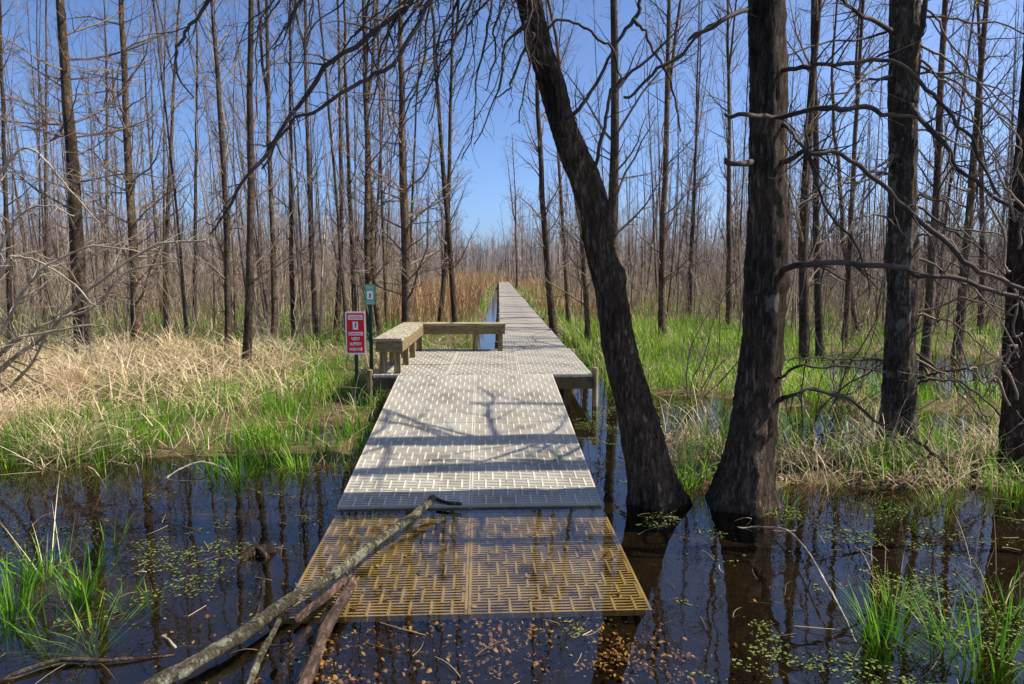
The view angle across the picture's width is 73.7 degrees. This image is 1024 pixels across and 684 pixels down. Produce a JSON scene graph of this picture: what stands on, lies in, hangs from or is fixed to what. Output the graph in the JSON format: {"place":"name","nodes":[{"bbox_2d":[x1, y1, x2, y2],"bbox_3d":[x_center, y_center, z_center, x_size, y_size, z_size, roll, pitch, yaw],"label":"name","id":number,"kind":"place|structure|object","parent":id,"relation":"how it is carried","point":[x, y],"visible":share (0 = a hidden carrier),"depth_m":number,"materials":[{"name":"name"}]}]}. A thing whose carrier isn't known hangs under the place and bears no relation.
{"place":"outdoors","nodes":[
{"label":"outdoors","id":0,"kind":"place"},
{"bbox_2d":[0,264,1023,683],"bbox_3d":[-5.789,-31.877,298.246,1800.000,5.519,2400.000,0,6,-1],"label":"ground","id":1,"kind":"structure","parent":0,"point":[690,570],"depth_m":4.97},
{"bbox_2d":[0,22,38,307],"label":"bare tree","id":2,"kind":"object","parent":1,"relation":"on","point":[18,213],"visible":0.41,"depth_m":29.37,"materials":[{"name":"brown plant"}]},
{"bbox_2d":[0,0,48,341],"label":"bare tree","id":3,"kind":"object","parent":1,"relation":"on","point":[5,186],"visible":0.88,"depth_m":17.33,"materials":[{"name":"brown plant"}]},
{"bbox_2d":[0,377,70,446],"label":"dead stalks","id":4,"kind":"object","parent":1,"relation":"on","point":[15,415],"visible":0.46,"depth_m":7.47,"materials":[{"name":"plant"}]},
{"bbox_2d":[0,550,75,649],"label":"grass tuft","id":5,"kind":"object","parent":1,"relation":"on","point":[10,609],"visible":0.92,"depth_m":3.88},
{"bbox_2d":[29,0,48,320],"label":"bare tree","id":6,"kind":"object","parent":1,"relation":"on","point":[39,239],"visible":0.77,"depth_m":21.41,"materials":[{"name":"brown plant"}]},
{"bbox_2d":[6,0,73,322],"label":"bare tree","id":7,"kind":"object","parent":1,"relation":"on","point":[46,224],"visible":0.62,"depth_m":23.35,"materials":[{"name":"brown plant"}]},
{"bbox_2d":[22,3,59,304],"bbox_3d":[-21.911,-9.439,31.506,1.490,16.227,1.207,-2,4,-19],"label":"bare tree","id":8,"kind":"object","parent":1,"relation":"on","point":[37,139],"visible":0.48,"depth_m":31.55,"materials":[{"name":"brown plant"}]},
{"bbox_2d":[0,526,85,603],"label":"grass tuft","id":9,"kind":"object","parent":1,"relation":"on","point":[31,570],"visible":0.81,"depth_m":4.29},
{"bbox_2d":[1,586,112,669],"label":"grass tuft","id":10,"kind":"object","parent":1,"relation":"on","point":[43,650],"visible":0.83,"depth_m":3.71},
{"bbox_2d":[0,221,133,365],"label":"bare shrub","id":11,"kind":"object","parent":1,"relation":"on","point":[22,332],"visible":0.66,"depth_m":12.82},
{"bbox_2d":[38,538,121,614],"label":"grass tuft","id":12,"kind":"object","parent":1,"relation":"on","point":[78,598],"visible":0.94,"depth_m":4.06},
{"bbox_2d":[3,579,168,679],"bbox_3d":[-2.240,1.502,3.671,0.638,0.453,0.780,0,6,-1],"label":"grass tuft","id":13,"kind":"object","parent":1,"relation":"on","point":[94,652],"visible":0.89,"depth_m":3.70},
{"bbox_2d":[82,7,102,320],"bbox_3d":[-14.600,-6.026,24.004,0.834,10.968,0.919,4,7,30],"label":"bare tree","id":14,"kind":"object","parent":1,"relation":"on","point":[94,229],"visible":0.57,"depth_m":23.92,"materials":[{"name":"brown plant"}]},
{"bbox_2d":[0,0,195,354],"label":"bare tree","id":15,"kind":"object","parent":1,"relation":"on","point":[73,205],"visible":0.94,"depth_m":14.51,"materials":[{"name":"brown plant"}]},
{"bbox_2d":[66,514,135,568],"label":"grass tuft","id":16,"kind":"object","parent":1,"relation":"on","point":[112,559],"visible":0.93,"depth_m":4.82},
{"bbox_2d":[0,109,214,394],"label":"arching shrub","id":17,"kind":"object","parent":1,"relation":"on","point":[34,341],"visible":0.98,"depth_m":8.88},
{"bbox_2d":[39,264,180,382],"bbox_3d":[-6.687,-0.365,11.313,2.388,2.253,1.913,4,7,33],"label":"bare shrub","id":18,"kind":"object","parent":1,"relation":"on","point":[90,354],"visible":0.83,"depth_m":11.52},
{"bbox_2d":[81,0,144,319],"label":"bare tree","id":19,"kind":"object","parent":1,"relation":"on","point":[106,258],"visible":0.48,"depth_m":25.04,"materials":[{"name":"brown plant"}]},
{"bbox_2d":[33,0,196,348],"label":"bare tree","id":20,"kind":"object","parent":1,"relation":"on","point":[136,298],"visible":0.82,"depth_m":15.90,"materials":[{"name":"brown plant"}]},
{"bbox_2d":[116,0,167,313],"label":"bare tree","id":21,"kind":"object","parent":1,"relation":"on","point":[151,169],"visible":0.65,"depth_m":28.49,"materials":[{"name":"brown plant"}]},
{"bbox_2d":[142,0,182,332],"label":"bare tree","id":22,"kind":"object","parent":1,"relation":"on","point":[163,138],"visible":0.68,"depth_m":19.30,"materials":[{"name":"brown plant"}]},
{"bbox_2d":[134,0,204,332],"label":"bare tree","id":23,"kind":"object","parent":1,"relation":"on","point":[168,233],"visible":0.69,"depth_m":20.52,"materials":[{"name":"brown plant"}]},
{"bbox_2d":[144,0,198,338],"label":"bare tree","id":24,"kind":"object","parent":1,"relation":"on","point":[181,275],"visible":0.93,"depth_m":17.81,"materials":[{"name":"brown plant"}]},
{"bbox_2d":[170,0,221,323],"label":"bare tree","id":25,"kind":"object","parent":1,"relation":"on","point":[194,232],"visible":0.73,"depth_m":23.24,"materials":[{"name":"brown plant"}]},
{"bbox_2d":[175,440,253,489],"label":"grass tuft","id":26,"kind":"object","parent":1,"relation":"on","point":[215,482],"visible":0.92,"depth_m":6.54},
{"bbox_2d":[180,1,266,339],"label":"bare tree","id":27,"kind":"object","parent":1,"relation":"on","point":[215,192],"visible":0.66,"depth_m":17.85,"materials":[{"name":"brown plant"}]},
{"bbox_2d":[186,0,269,356],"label":"bare tree","id":28,"kind":"object","parent":1,"relation":"on","point":[226,277],"visible":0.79,"depth_m":14.50,"materials":[{"name":"brown plant"}]},
{"bbox_2d":[206,438,267,495],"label":"grass tuft","id":29,"kind":"object","parent":1,"relation":"on","point":[239,489],"visible":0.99,"depth_m":6.41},
{"bbox_2d":[190,0,334,368],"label":"bare tree","id":30,"kind":"object","parent":1,"relation":"on","point":[250,279],"visible":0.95,"depth_m":12.66,"materials":[{"name":"brown plant"}]},
{"bbox_2d":[228,276,321,358],"bbox_3d":[-4.788,-0.549,14.691,2.450,1.830,2.493,-4,7,-36],"label":"bare shrub","id":31,"kind":"object","parent":1,"relation":"on","point":[268,331],"visible":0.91,"depth_m":14.57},
{"bbox_2d":[238,0,317,344],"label":"bare tree","id":32,"kind":"object","parent":1,"relation":"on","point":[274,276],"visible":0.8,"depth_m":16.64,"materials":[{"name":"brown plant"}]},
{"bbox_2d":[255,0,320,336],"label":"bare tree","id":33,"kind":"object","parent":1,"relation":"on","point":[290,239],"visible":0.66,"depth_m":18.56,"materials":[{"name":"brown plant"}]},
{"bbox_2d":[265,436,325,485],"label":"grass tuft","id":34,"kind":"object","parent":1,"relation":"on","point":[292,474],"visible":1,"depth_m":6.70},
{"bbox_2d":[281,0,309,329],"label":"bare tree","id":35,"kind":"object","parent":1,"relation":"on","point":[300,230],"visible":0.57,"depth_m":20.39,"materials":[{"name":"brown plant"}]},
{"bbox_2d":[281,0,349,337],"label":"bare tree","id":36,"kind":"object","parent":1,"relation":"on","point":[308,186],"visible":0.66,"depth_m":18.44,"materials":[{"name":"brown plant"}]},
{"bbox_2d":[302,0,350,344],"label":"bare tree","id":37,"kind":"object","parent":1,"relation":"on","point":[336,203],"visible":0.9,"depth_m":16.76,"materials":[{"name":"brown plant"}]},
{"bbox_2d":[315,0,362,329],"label":"bare tree","id":38,"kind":"object","parent":1,"relation":"on","point":[337,312],"visible":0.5,"depth_m":21.48,"materials":[{"name":"brown plant"}]},
{"bbox_2d":[316,0,374,311],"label":"bare tree","id":39,"kind":"object","parent":1,"relation":"on","point":[353,263],"visible":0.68,"depth_m":19.41,"materials":[{"name":"brown plant"}]},
{"bbox_2d":[345,311,365,405],"bbox_3d":[-2.164,0.402,9.512,0.279,1.655,0.045,0,6,-1],"label":"caution sign","id":40,"kind":"object","parent":1,"relation":"on","point":[355,328],"visible":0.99,"depth_m":9.45,"materials":[{"name":"red metal"}]},
{"bbox_2d":[308,0,409,340],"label":"bare tree","id":41,"kind":"object","parent":1,"relation":"on","point":[366,249],"visible":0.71,"depth_m":17.37,"materials":[{"name":"brown plant"}]},
{"bbox_2d":[364,284,374,396],"bbox_3d":[-1.993,0.199,9.669,0.142,2.025,0.035,0,6,-1],"label":"trail marker","id":42,"kind":"object","parent":1,"relation":"on","point":[369,289],"visible":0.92,"depth_m":9.60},
{"bbox_2d":[340,0,410,336],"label":"bare tree","id":43,"kind":"object","parent":1,"relation":"on","point":[377,318],"visible":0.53,"depth_m":18.61,"materials":[{"name":"brown plant"}]},
{"bbox_2d":[363,5,398,266],"bbox_3d":[-4.644,-8.620,24.338,1.274,16.264,1.573,0,8,-37],"label":"bare tree","id":44,"kind":"object","parent":1,"relation":"on","point":[378,188],"visible":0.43,"depth_m":24.48,"materials":[{"name":"brown plant"}]},
{"bbox_2d":[370,0,398,326],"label":"bare tree","id":45,"kind":"object","parent":1,"relation":"on","point":[383,251],"visible":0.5,"depth_m":21.52,"materials":[{"name":"brown plant"}]},
{"bbox_2d":[320,0,470,322],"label":"bare tree","id":46,"kind":"object","parent":1,"relation":"on","point":[408,286],"visible":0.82,"depth_m":17.91,"materials":[{"name":"brown plant"}]},
{"bbox_2d":[384,3,424,272],"bbox_3d":[-3.082,-6.742,20.832,1.335,13.160,1.417,3,3,-5],"label":"bare tree","id":47,"kind":"object","parent":1,"relation":"on","point":[412,181],"visible":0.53,"depth_m":20.91,"materials":[{"name":"brown plant"}]},
{"bbox_2d":[397,4,479,321],"bbox_3d":[-2.235,-7.247,18.926,2.500,14.590,2.355,4,10,45],"label":"bare tree","id":48,"kind":"object","parent":1,"relation":"on","point":[451,262],"visible":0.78,"depth_m":19.46,"materials":[{"name":"brown plant"}]},
{"bbox_2d":[130,0,755,533],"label":"leaning tree","id":49,"kind":"object","parent":1,"relation":"on","point":[654,488],"visible":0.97,"depth_m":5.30,"materials":[{"name":"brown plant"}]},
{"bbox_2d":[418,0,486,321],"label":"bare tree","id":50,"kind":"object","parent":1,"relation":"on","point":[444,256],"visible":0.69,"depth_m":20.55,"materials":[{"name":"brown plant"}]},
{"bbox_2d":[279,511,651,625],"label":"sunken ramp","id":51,"kind":"structure","parent":1,"relation":"on","point":[577,588],"depth_m":4.55,"materials":[{"name":"plastic"}]},
{"bbox_2d":[337,374,600,514],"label":"ramp","id":52,"kind":"structure","parent":1,"relation":"on","point":[469,419],"depth_m":6.74,"materials":[{"name":"plastic"}]},
{"bbox_2d":[367,348,597,419],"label":"platform","id":53,"kind":"structure","parent":1,"relation":"on","point":[567,368],"depth_m":10.36,"materials":[{"name":"plastic"}]},
{"bbox_2d":[374,322,505,372],"bbox_3d":[-1.026,0.037,11.109,1.875,0.496,3.068,0,6,-1],"label":"corner bench","id":54,"kind":"object","parent":53,"relation":"on","point":[396,342],"visible":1,"depth_m":11.43,"materials":[{"name":"brown wood"}]},
{"bbox_2d":[0,268,1004,334],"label":"reeds","id":55,"kind":"object","parent":1,"relation":"on","point":[463,286],"visible":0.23,"depth_m":27.21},
{"bbox_2d":[0,180,1005,282],"bbox_3d":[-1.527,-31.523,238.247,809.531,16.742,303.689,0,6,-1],"label":"woods","id":56,"kind":"object","parent":1,"relation":"on","point":[482,261],"visible":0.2,"depth_m":115.71,"materials":[{"name":"wood"}]},
{"bbox_2d":[0,227,1006,347],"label":"brush","id":57,"kind":"object","parent":1,"relation":"on","point":[202,279],"visible":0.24,"depth_m":25.06,"materials":[{"name":"plant"}]},
{"bbox_2d":[0,0,1020,343],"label":"pole thicket","id":58,"kind":"object","parent":1,"relation":"on","point":[570,280],"visible":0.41,"depth_m":23.48,"materials":[{"name":"wood"}]},
{"bbox_2d":[0,282,1023,517],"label":"marsh grass","id":59,"kind":"structure","parent":1,"relation":"on","point":[646,356],"depth_m":9.64,"materials":[{"name":"plant"}]},
{"bbox_2d":[0,284,1023,515],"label":"dead grass","id":60,"kind":"structure","parent":1,"relation":"on","point":[81,368],"depth_m":10.04,"materials":[{"name":"plant"}]},
{"bbox_2d":[497,136,530,289],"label":"bare tree","id":61,"kind":"object","parent":1,"relation":"on","point":[515,243],"visible":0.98,"depth_m":61.36,"materials":[{"name":"brown plant"}]},
{"bbox_2d":[26,572,1023,683],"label":"sunken leaves","id":62,"kind":"object","parent":1,"relation":"on","point":[429,670],"visible":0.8,"depth_m":3.68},
{"bbox_2d":[495,282,565,349],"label":"boardwalk","id":63,"kind":"structure","parent":1,"relation":"on","point":[526,326],"depth_m":18.52,"materials":[{"name":"wood"}]},
{"bbox_2d":[490,7,574,332],"bbox_3d":[0.751,-6.933,20.084,3.063,13.994,2.690,-1,6,-10],"label":"bare tree","id":64,"kind":"object","parent":1,"relation":"on","point":[547,266],"visible":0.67,"depth_m":20.53,"materials":[{"name":"brown plant"}]},
{"bbox_2d":[527,0,585,321],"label":"bare tree","id":65,"kind":"object","parent":1,"relation":"on","point":[566,285],"visible":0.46,"depth_m":23.49,"materials":[{"name":"brown plant"}]},
{"bbox_2d":[506,0,610,344],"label":"bare tree","id":66,"kind":"object","parent":1,"relation":"on","point":[584,287],"visible":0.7,"depth_m":16.58,"materials":[{"name":"brown plant"}]},
{"bbox_2d":[553,0,691,269],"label":"bare tree","id":67,"kind":"object","parent":1,"relation":"on","point":[614,187],"visible":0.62,"depth_m":12.62,"materials":[{"name":"brown plant"}]},
{"bbox_2d":[641,5,661,302],"bbox_3d":[6.357,-9.046,31.414,1.282,15.589,1.208,-2,2,23],"label":"bare tree","id":68,"kind":"object","parent":1,"relation":"on","point":[653,218],"visible":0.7,"depth_m":31.34,"materials":[{"name":"brown plant"}]},
{"bbox_2d":[623,0,717,343],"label":"bare tree","id":69,"kind":"object","parent":1,"relation":"on","point":[662,260],"visible":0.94,"depth_m":17.03,"materials":[{"name":"brown plant"}]},
{"bbox_2d":[667,1,715,319],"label":"bare tree","id":70,"kind":"object","parent":1,"relation":"on","point":[692,236],"visible":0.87,"depth_m":25.59,"materials":[{"name":"brown plant"}]},
{"bbox_2d":[670,0,720,313],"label":"bare tree","id":71,"kind":"object","parent":1,"relation":"on","point":[690,229],"visible":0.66,"depth_m":28.35,"materials":[{"name":"brown plant"}]},
{"bbox_2d":[639,238,799,399],"bbox_3d":[3.086,-0.366,10.422,2.199,2.520,2.826,1,6,13],"label":"bare shrub","id":72,"kind":"object","parent":1,"relation":"on","point":[708,349],"visible":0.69,"depth_m":10.22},
{"bbox_2d":[703,0,739,318],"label":"bare tree","id":73,"kind":"object","parent":1,"relation":"on","point":[724,95],"visible":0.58,"depth_m":26.38,"materials":[{"name":"brown plant"}]},
{"bbox_2d":[695,0,748,330],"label":"bare tree","id":74,"kind":"object","parent":1,"relation":"on","point":[728,232],"visible":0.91,"depth_m":20.45,"materials":[{"name":"brown plant"}]},
{"bbox_2d":[732,2,748,316],"bbox_3d":[9.118,-8.081,26.723,1.135,14.614,0.988,3,7,29],"label":"bare tree","id":75,"kind":"object","parent":1,"relation":"on","point":[742,203],"visible":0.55,"depth_m":26.92,"materials":[{"name":"brown plant"}]},
{"bbox_2d":[738,0,858,373],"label":"bare tree","id":76,"kind":"object","parent":1,"relation":"on","point":[802,220],"visible":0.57,"depth_m":12.83,"materials":[{"name":"brown plant"}]},
{"bbox_2d":[787,0,863,359],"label":"bare tree","id":77,"kind":"object","parent":1,"relation":"on","point":[818,308],"visible":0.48,"depth_m":14.41,"materials":[{"name":"brown plant"}]},
{"bbox_2d":[666,430,1023,487],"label":"leaf litter","id":78,"kind":"object","parent":1,"relation":"on","point":[900,485],"visible":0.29,"depth_m":6.40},
{"bbox_2d":[676,0,1023,544],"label":"tree","id":79,"kind":"object","parent":1,"relation":"on","point":[743,484],"visible":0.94,"depth_m":5.29,"materials":[{"name":"brown plant"}]},
{"bbox_2d":[723,219,985,451],"bbox_3d":[3.512,-0.007,7.135,1.949,2.602,2.119,-3,7,-23],"label":"bare shrub","id":80,"kind":"object","parent":1,"relation":"on","point":[836,398],"visible":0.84,"depth_m":7.28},
{"bbox_2d":[821,0,888,345],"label":"bare tree","id":81,"kind":"object","parent":1,"relation":"on","point":[858,51],"visible":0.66,"depth_m":16.69,"materials":[{"name":"brown plant"}]},
{"bbox_2d":[792,0,927,336],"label":"bare tree","id":82,"kind":"object","parent":1,"relation":"on","point":[854,310],"visible":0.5,"depth_m":19.19,"materials":[{"name":"brown plant"}]},
{"bbox_2d":[785,177,981,405],"bbox_3d":[5.111,-0.690,9.611,4.464,3.227,2.456,-6,8,-44],"label":"bare shrub","id":83,"kind":"object","parent":1,"relation":"on","point":[864,373],"visible":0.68,"depth_m":9.64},
{"bbox_2d":[747,0,1023,481],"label":"straight tree","id":84,"kind":"object","parent":1,"relation":"on","point":[907,26],"visible":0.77,"depth_m":6.75,"materials":[{"name":"brown plant"}]},
{"bbox_2d":[820,571,965,674],"bbox_3d":[1.949,1.474,3.621,0.665,0.508,0.642,0,6,-1],"label":"grass tuft","id":85,"kind":"object","parent":1,"relation":"on","point":[874,642],"visible":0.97,"depth_m":3.59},
{"bbox_2d":[858,563,938,636],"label":"grass tuft","id":86,"kind":"object","parent":1,"relation":"on","point":[897,615],"visible":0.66,"depth_m":3.94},
{"bbox_2d":[832,566,1023,683],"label":"grass tuft","id":87,"kind":"object","parent":1,"relation":"on","point":[1000,676],"visible":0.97,"depth_m":3.42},
{"bbox_2d":[877,0,995,362],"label":"bare tree","id":88,"kind":"object","parent":1,"relation":"on","point":[932,256],"visible":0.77,"depth_m":13.90,"materials":[{"name":"brown plant"}]},
{"bbox_2d":[857,372,1023,474],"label":"bare shrub","id":89,"kind":"object","parent":1,"relation":"on","point":[960,433],"visible":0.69,"depth_m":6.61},
{"bbox_2d":[912,479,970,529],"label":"grass tuft","id":90,"kind":"object","parent":1,"relation":"on","point":[946,517],"visible":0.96,"depth_m":5.72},
{"bbox_2d":[863,571,1023,678],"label":"grass tuft","id":91,"kind":"object","parent":1,"relation":"on","point":[943,647],"visible":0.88,"depth_m":3.64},
{"bbox_2d":[930,0,977,327],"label":"bare tree","id":92,"kind":"object","parent":1,"relation":"on","point":[945,215],"visible":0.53,"depth_m":21.54,"materials":[{"name":"brown plant"}]},
{"bbox_2d":[916,230,1004,406],"bbox_3d":[7.118,-0.160,9.083,4.342,2.961,4.369,5,8,37],"label":"bare shrub","id":93,"kind":"object","parent":1,"relation":"on","point":[955,356],"visible":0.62,"depth_m":10.01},
{"bbox_2d":[917,0,1023,356],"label":"bare tree","id":94,"kind":"object","parent":1,"relation":"on","point":[972,165],"visible":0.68,"depth_m":14.74,"materials":[{"name":"brown plant"}]},
{"bbox_2d":[946,0,1017,333],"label":"bare tree","id":95,"kind":"object","parent":1,"relation":"on","point":[982,245],"visible":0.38,"depth_m":19.86,"materials":[{"name":"brown plant"}]},
{"bbox_2d":[946,3,1023,472],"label":"edge tree","id":96,"kind":"object","parent":1,"relation":"on","point":[1011,358],"visible":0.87,"depth_m":6.29,"materials":[{"name":"brown plant"}]},
{"bbox_2d":[955,559,1023,647],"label":"grass tuft","id":97,"kind":"object","parent":1,"relation":"on","point":[1009,627],"visible":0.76,"depth_m":3.91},
{"bbox_2d":[993,468,1023,515],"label":"grass tuft","id":98,"kind":"object","parent":1,"relation":"on","point":[1018,499],"visible":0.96,"depth_m":5.92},
{"bbox_2d":[0,0,1023,264],"label":"sky","id":99,"kind":"structure","parent":0,"point":[482,205],"materials":[{"name":"blue"}]},
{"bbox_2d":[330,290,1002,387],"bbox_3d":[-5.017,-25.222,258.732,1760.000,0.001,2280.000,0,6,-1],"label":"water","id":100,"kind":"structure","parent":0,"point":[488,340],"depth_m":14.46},
{"bbox_2d":[0,653,174,682],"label":"stick","id":101,"kind":"object","parent":100,"relation":"on","point":[61,660],"visible":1,"depth_m":3.34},
{"bbox_2d":[229,543,278,574],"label":"sunken clump","id":102,"kind":"object","parent":100,"relation":"in","point":[266,560],"visible":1,"depth_m":4.60,"materials":[{"name":"brown plant"}]},
{"bbox_2d":[246,618,281,683],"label":"fallen branch","id":103,"kind":"object","parent":100,"relation":"on","point":[263,649],"visible":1,"depth_m":3.38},
{"bbox_2d":[273,626,312,683],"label":"fallen branch","id":104,"kind":"object","parent":100,"relation":"on","point":[285,665],"visible":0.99,"depth_m":3.42,"materials":[{"name":"wood"}]},
{"bbox_2d":[293,576,348,622],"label":"fallen branch","id":105,"kind":"object","parent":100,"relation":"on","point":[322,599],"visible":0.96,"depth_m":3.89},
{"bbox_2d":[296,577,357,683],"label":"fallen branch","id":106,"kind":"object","parent":100,"relation":"on","point":[308,673],"visible":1,"depth_m":3.50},
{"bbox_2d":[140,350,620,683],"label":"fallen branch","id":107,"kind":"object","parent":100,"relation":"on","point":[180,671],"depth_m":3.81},
{"bbox_2d":[0,394,1023,683],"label":"water weed","id":108,"kind":"object","parent":100,"relation":"on","point":[676,598],"visible":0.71,"depth_m":4.23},
{"bbox_2d":[0,456,1023,683],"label":"floating twigs","id":109,"kind":"object","parent":100,"relation":"on","point":[496,642],"visible":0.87,"depth_m":4.37,"materials":[{"name":"wood"}]},
{"bbox_2d":[737,526,856,642],"bbox_3d":[1.837,1.411,4.330,0.263,0.140,1.603,0,6,-1],"label":"stick","id":110,"kind":"object","parent":100,"relation":"on","point":[820,572],"visible":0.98,"depth_m":4.21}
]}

